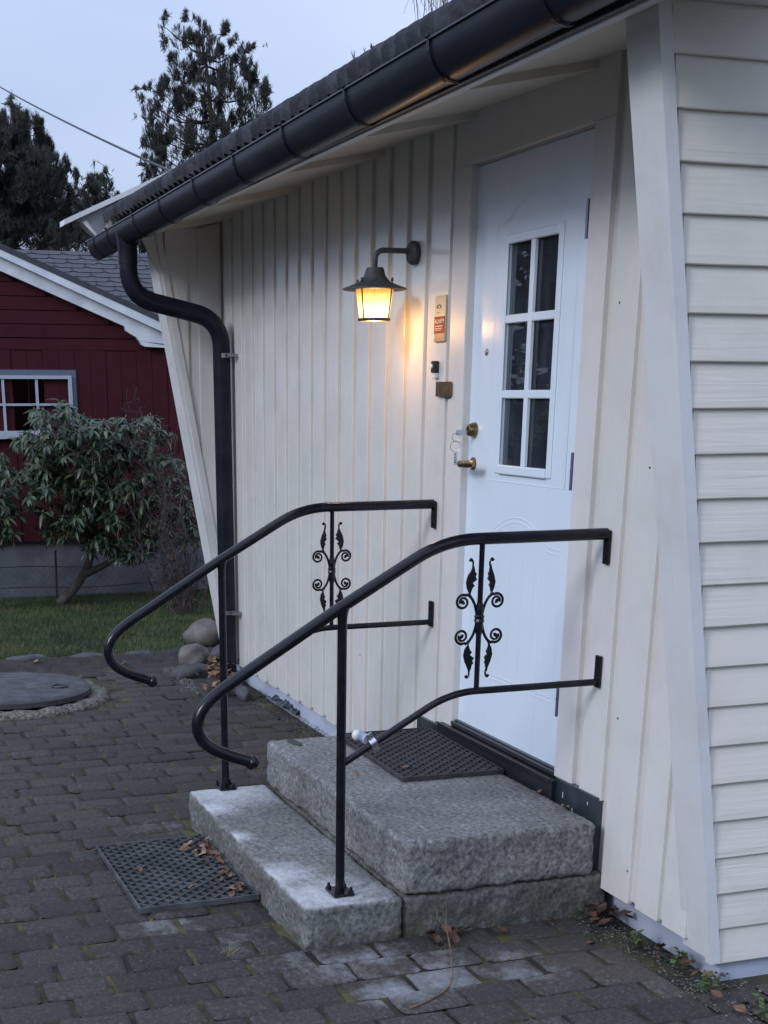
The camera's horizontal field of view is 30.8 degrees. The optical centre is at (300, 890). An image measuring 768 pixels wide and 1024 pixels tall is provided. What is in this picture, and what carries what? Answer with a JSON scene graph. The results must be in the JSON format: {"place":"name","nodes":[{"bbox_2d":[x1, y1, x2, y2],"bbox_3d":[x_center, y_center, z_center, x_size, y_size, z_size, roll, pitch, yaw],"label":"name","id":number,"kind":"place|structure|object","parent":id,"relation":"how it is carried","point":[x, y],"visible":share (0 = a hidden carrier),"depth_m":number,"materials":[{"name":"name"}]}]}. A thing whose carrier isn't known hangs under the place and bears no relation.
{"place":"outdoors","nodes":[
{"label":"outdoors","id":0,"kind":"place"},
{"bbox_2d":[0,587,215,670],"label":"lawn","id":1,"kind":"structure","parent":0,"point":[123,596],"depth_m":11.50,"materials":[{"name":"plant"}]},
{"bbox_2d":[0,452,30,550],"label":"rhododendron","id":2,"kind":"object","parent":1,"relation":"on","point":[7,506],"visible":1,"depth_m":11.78,"materials":[{"name":"green plant"}]},
{"bbox_2d":[18,648,126,663],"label":"leaf litter","id":3,"kind":"object","parent":1,"relation":"on","point":[36,660],"visible":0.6,"depth_m":9.20,"materials":[{"name":"brown plant"}]},
{"bbox_2d":[0,550,206,596],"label":"wire fence","id":4,"kind":"object","parent":1,"relation":"on","point":[56,568],"visible":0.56,"depth_m":13.09,"materials":[{"name":"grey metal"}]},
{"bbox_2d":[8,398,202,604],"bbox_3d":[-1.691,-3.401,12.302,1.693,1.815,1.030,-7,21,-18],"label":"rhododendron","id":5,"kind":"object","parent":1,"relation":"on","point":[99,440],"visible":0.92,"depth_m":12.04,"materials":[{"name":"green plant"}]},
{"bbox_2d":[182,618,218,646],"bbox_3d":[-0.668,-1.810,9.806,0.322,0.234,0.298,1,20,4],"label":"boulder","id":6,"kind":"object","parent":1,"relation":"on","point":[203,631],"visible":0.65,"depth_m":9.69,"materials":[{"name":"stone"}]},
{"bbox_2d":[0,647,265,695],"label":"soil strip","id":7,"kind":"object","parent":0,"point":[165,659],"visible":0.23,"depth_m":9.11,"materials":[{"name":"soil"}]},
{"bbox_2d":[5,654,47,660],"bbox_3d":[-1.787,-1.516,9.157,0.326,0.090,0.115,-7,21,-18],"label":"edging stone","id":8,"kind":"object","parent":7,"relation":"on","point":[28,657],"visible":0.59,"depth_m":9.11,"materials":[{"name":"stone"}]},
{"bbox_2d":[70,652,102,657],"bbox_3d":[-1.405,-1.554,9.260,0.273,0.075,0.096,-7,21,-18],"label":"edging stone","id":9,"kind":"object","parent":7,"relation":"on","point":[86,654],"visible":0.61,"depth_m":9.23,"materials":[{"name":"stone"}]},
{"bbox_2d":[125,650,153,654],"bbox_3d":[-1.079,-1.582,9.343,0.243,0.066,0.083,-7,21,-18],"label":"edging stone","id":10,"kind":"object","parent":7,"relation":"on","point":[139,652],"visible":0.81,"depth_m":9.32,"materials":[{"name":"stone"}]},
{"bbox_2d":[178,643,209,664],"bbox_3d":[-0.688,-1.530,9.074,0.209,0.182,0.188,3,20,8],"label":"boulder","id":11,"kind":"object","parent":7,"relation":"on","point":[191,653],"visible":0.75,"depth_m":8.99,"materials":[{"name":"stone"}]},
{"bbox_2d":[210,645,219,660],"bbox_3d":[-0.502,-1.600,9.377,0.273,0.126,0.211,-14,24,-34],"label":"kerb stone","id":12,"kind":"object","parent":7,"relation":"on","point":[214,652],"visible":0.16,"depth_m":9.29,"materials":[{"name":"stone"}]},
{"bbox_2d":[0,0,450,253],"label":"sky","id":13,"kind":"structure","parent":0,"point":[80,62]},
{"bbox_2d":[0,666,767,1023],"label":"paving","id":14,"kind":"structure","parent":0,"point":[86,987],"depth_m":4.45,"materials":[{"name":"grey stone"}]},
{"bbox_2d":[0,672,109,720],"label":"well cover","id":15,"kind":"object","parent":14,"relation":"on","point":[26,690],"visible":0.98,"depth_m":7.92,"materials":[{"name":"concrete"}]},
{"bbox_2d":[96,834,258,913],"bbox_3d":[-0.467,-0.072,5.111,0.427,0.021,0.745,-7,21,-18],"label":"doormat","id":16,"kind":"object","parent":14,"relation":"on","point":[170,868],"visible":0.89,"depth_m":5.05,"materials":[{"name":"rubber"}]},
{"bbox_2d":[178,834,246,890],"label":"leaf litter","id":17,"kind":"object","parent":16,"relation":"on","point":[212,851],"visible":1,"depth_m":5.24,"materials":[{"name":"brown plant"}]},
{"bbox_2d":[170,663,210,678],"bbox_3d":[-0.674,-1.372,8.734,0.293,0.112,0.146,-10,22,-26],"label":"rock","id":18,"kind":"object","parent":14,"relation":"on","point":[188,671],"visible":0.74,"depth_m":8.67,"materials":[{"name":"stone"}]},
{"bbox_2d":[196,655,238,693],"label":"leaf litter","id":19,"kind":"object","parent":14,"relation":"on","point":[214,669],"visible":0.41,"depth_m":8.48,"materials":[{"name":"brown plant"}]},
{"bbox_2d":[231,684,242,694],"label":"cobble stone","id":20,"kind":"object","parent":14,"relation":"on","point":[234,690],"visible":0.22,"depth_m":8.19,"materials":[{"name":"stone"}]},
{"bbox_2d":[235,686,250,700],"bbox_3d":[-0.331,-1.146,8.088,0.087,0.094,0.216,-4,20,-12],"label":"cobble stone","id":21,"kind":"object","parent":14,"relation":"on","point":[243,693],"visible":0.98,"depth_m":8.02,"materials":[{"name":"stone"}]},
{"bbox_2d":[0,671,524,1023],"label":"joint weeds","id":22,"kind":"object","parent":14,"relation":"on","point":[154,827],"visible":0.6,"depth_m":6.20,"materials":[{"name":"green plant"}]},
{"bbox_2d":[189,785,401,951],"bbox_3d":[-0.065,-0.106,5.115,0.350,0.191,1.490,-7,21,-18],"label":"step","id":23,"kind":"object","parent":14,"relation":"on","point":[278,854],"visible":0.87,"depth_m":4.79,"materials":[{"name":"stone"}]},
{"bbox_2d":[104,499,436,790],"bbox_3d":[-0.107,-0.980,5.600,1.383,1.127,0.090,-7,21,-18],"label":"handrail","id":24,"kind":"object","parent":23,"relation":"on","point":[219,562],"visible":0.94,"depth_m":5.50,"materials":[{"name":"black metal"}]},
{"bbox_2d":[191,528,611,897],"bbox_3d":[0.329,-0.548,4.390,1.383,1.127,0.090,-7,21,-18],"label":"handrail","id":25,"kind":"object","parent":23,"relation":"on","point":[339,610],"visible":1,"depth_m":4.31,"materials":[{"name":"black metal"}]},
{"bbox_2d":[352,730,379,752],"bbox_3d":[0.204,-0.475,4.405,0.104,0.069,0.047,17,26,40],"label":"pipe clip","id":26,"kind":"object","parent":25,"relation":"attached to","point":[362,737],"visible":1,"depth_m":4.39,"materials":[{"name":"silver metal"}]},
{"bbox_2d":[409,906,452,1008],"bbox_3d":[0.431,0.193,4.256,0.102,0.097,0.649,4,20,12],"label":"twig","id":27,"kind":"object","parent":14,"relation":"on","point":[432,998],"visible":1,"depth_m":4.17,"materials":[{"name":"brown wood"}]},
{"bbox_2d":[425,924,469,942],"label":"leaf litter","id":28,"kind":"object","parent":14,"relation":"on","point":[452,932],"visible":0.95,"depth_m":4.49,"materials":[{"name":"brown plant"}]},
{"bbox_2d":[498,924,507,931],"bbox_3d":[0.664,0.124,4.546,0.037,0.027,0.052,0,20,-1],"label":"fallen leaf","id":29,"kind":"object","parent":14,"relation":"on","point":[502,929],"visible":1,"depth_m":4.55,"materials":[{"name":"brown plant"}]},
{"bbox_2d":[586,940,596,944],"bbox_3d":[0.929,0.166,4.437,0.024,0.016,0.045,18,27,41],"label":"fallen leaf","id":30,"kind":"object","parent":14,"relation":"on","point":[589,942],"visible":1,"depth_m":4.44,"materials":[{"name":"brown plant"}]},
{"bbox_2d":[574,901,632,925],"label":"leaf litter","id":31,"kind":"object","parent":14,"relation":"on","point":[602,909],"visible":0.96,"depth_m":4.67,"materials":[{"name":"brown plant"}]},
{"bbox_2d":[630,929,644,945],"bbox_3d":[1.079,0.153,4.441,0.050,0.057,0.062,5,20,13],"label":"weed","id":32,"kind":"object","parent":14,"relation":"on","point":[636,941],"visible":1,"depth_m":4.43,"materials":[{"name":"green plant"}]},
{"bbox_2d":[639,941,767,1003],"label":"leaf litter","id":33,"kind":"object","parent":14,"relation":"on","point":[687,961],"visible":0.87,"depth_m":4.23,"materials":[{"name":"brown plant"}]},
{"bbox_2d":[695,973,719,991],"bbox_3d":[1.204,0.276,4.100,0.068,0.054,0.053,1,20,4],"label":"weed","id":34,"kind":"object","parent":14,"relation":"on","point":[705,982],"visible":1,"depth_m":4.11,"materials":[{"name":"green plant"}]},
{"bbox_2d":[733,1004,746,1011],"bbox_3d":[1.256,0.334,3.960,0.033,0.018,0.030,1,20,3],"label":"fallen leaf","id":35,"kind":"object","parent":14,"relation":"on","point":[741,1007],"visible":1,"depth_m":3.96,"materials":[{"name":"brown plant"}]},
{"bbox_2d":[752,993,767,1017],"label":"weed","id":36,"kind":"object","parent":14,"relation":"on","point":[761,1004],"visible":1,"depth_m":3.95,"materials":[{"name":"green plant"}]},
{"bbox_2d":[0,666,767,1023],"bbox_3d":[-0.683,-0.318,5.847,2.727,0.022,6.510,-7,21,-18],"label":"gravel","id":37,"kind":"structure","parent":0,"point":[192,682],"depth_m":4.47,"materials":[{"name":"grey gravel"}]},
{"bbox_2d":[261,696,767,990],"bbox_3d":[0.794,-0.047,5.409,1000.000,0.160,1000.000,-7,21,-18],"label":"ground","id":38,"kind":"structure","parent":0,"point":[754,981],"depth_m":4.38,"materials":[{"name":"soil"}]},
{"bbox_2d":[0,90,87,251],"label":"pine tree","id":39,"kind":"object","parent":38,"relation":"on","point":[34,181],"visible":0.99,"depth_m":34.89,"materials":[{"name":"green plant"}]},
{"bbox_2d":[42,159,146,253],"bbox_3d":[-5.318,-16.497,39.803,4.389,8.043,2.838,-7,21,-18],"label":"pine tree","id":40,"kind":"object","parent":38,"relation":"on","point":[94,193],"visible":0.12,"depth_m":38.39,"materials":[{"name":"green plant"}]},
{"bbox_2d":[0,243,208,597],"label":"red outbuilding","id":41,"kind":"structure","parent":38,"relation":"on","point":[81,331],"depth_m":12.86,"materials":[{"name":"wood"}]},
{"bbox_2d":[0,370,78,438],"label":"window","id":42,"kind":"structure","parent":41,"relation":"in","point":[70,375],"depth_m":12.73,"materials":[{"name":"grey paint"}]},
{"bbox_2d":[130,6,273,183],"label":"pine tree","id":43,"kind":"object","parent":38,"relation":"on","point":[221,79],"visible":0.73,"depth_m":40.46,"materials":[{"name":"green plant"}]},
{"bbox_2d":[270,694,299,715],"bbox_3d":[-0.073,-1.065,7.867,0.091,0.067,0.450,-7,21,-18],"label":"drainage membrane","id":44,"kind":"object","parent":38,"relation":"on","point":[285,703],"visible":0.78,"depth_m":7.86,"materials":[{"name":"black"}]},
{"bbox_2d":[351,43,373,58],"bbox_3d":[1.376,-12.877,29.001,0.915,8.483,0.991,14,24,35],"label":"pine tree","id":45,"kind":"object","parent":38,"relation":"on","point":[371,46],"visible":0.06,"depth_m":27.56,"materials":[{"name":"green plant"}]},
{"bbox_2d":[60,0,767,980],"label":"cream house","id":46,"kind":"structure","parent":38,"relation":"on","point":[570,196],"depth_m":4.72,"materials":[{"name":"paint"}]},
{"bbox_2d":[0,86,169,170],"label":"overhead cable","id":47,"kind":"object","parent":46,"relation":"attached to","point":[133,154],"visible":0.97,"depth_m":10.55,"materials":[{"name":"black plastic"}]},
{"bbox_2d":[342,240,419,321],"bbox_3d":[0.320,-2.430,5.531,0.306,0.301,0.258,-7,21,-18],"label":"wall lantern","id":48,"kind":"object","parent":46,"relation":"attached to","point":[374,288],"depth_m":5.50,"materials":[{"name":"metal"}]},
{"bbox_2d":[430,361,438,377],"bbox_3d":[0.528,-2.055,5.475,0.028,0.064,0.033,-7,21,-18],"label":"doorbell","id":49,"kind":"object","parent":46,"relation":"attached to","point":[434,366],"visible":1,"depth_m":5.46,"materials":[{"name":"black plastic"}]},
{"bbox_2d":[434,295,447,341],"bbox_3d":[0.545,-2.221,5.392,0.011,0.166,0.102,-7,21,-18],"label":"alarm sign","id":50,"kind":"object","parent":46,"relation":"attached to","point":[440,324],"visible":1,"depth_m":5.38,"materials":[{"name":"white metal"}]},
{"bbox_2d":[435,381,451,398],"bbox_3d":[0.571,-1.957,5.426,0.026,0.062,0.146,-7,21,-18],"label":"name plate","id":51,"kind":"object","parent":46,"relation":"attached to","point":[443,389],"visible":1,"depth_m":5.41,"materials":[{"name":"metal"}]},
{"bbox_2d":[450,430,468,464],"bbox_3d":[0.607,-1.690,5.289,0.071,0.126,0.016,-5,20,-12],"label":"key ring","id":52,"kind":"object","parent":46,"relation":"hanging from","point":[460,432],"visible":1,"depth_m":5.28,"materials":[{"name":"silver metal"}]},
{"bbox_2d":[457,128,594,766],"bbox_3d":[0.775,-1.525,4.986,0.128,2.040,0.882,-7,21,-18],"label":"door","id":53,"kind":"structure","parent":46,"relation":"in","point":[534,204],"depth_m":4.94,"materials":[{"name":"paint"}]},
{"bbox_2d":[403,0,447,17],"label":"birch tree","id":54,"kind":"object","parent":38,"relation":"on","point":[442,1],"visible":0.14,"depth_m":23.15,"materials":[{"name":"plant"}]},
{"bbox_2d":[273,789,604,936],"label":"step foundation block","id":55,"kind":"structure","parent":38,"relation":"on","point":[485,906],"depth_m":4.62,"materials":[{"name":"stone"}]},
{"bbox_2d":[267,736,595,894],"bbox_3d":[0.425,-0.334,5.206,0.708,0.196,1.488,-7,21,-18],"label":"step","id":56,"kind":"object","parent":55,"relation":"on","point":[437,835],"visible":0.78,"depth_m":4.68,"materials":[{"name":"stone"}]},
{"bbox_2d":[346,727,503,781],"bbox_3d":[0.459,-0.546,5.486,0.410,0.017,0.740,-6,21,-17],"label":"doormat","id":57,"kind":"object","parent":56,"relation":"on","point":[425,753],"visible":0.81,"depth_m":5.40,"materials":[{"name":"rubber"}]},
{"bbox_2d":[670,946,687,963],"bbox_3d":[1.176,0.204,4.300,0.061,0.055,0.074,-7,21,-18],"label":"weed","id":58,"kind":"object","parent":38,"relation":"on","point":[677,957],"visible":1,"depth_m":4.29,"materials":[{"name":"green plant"}]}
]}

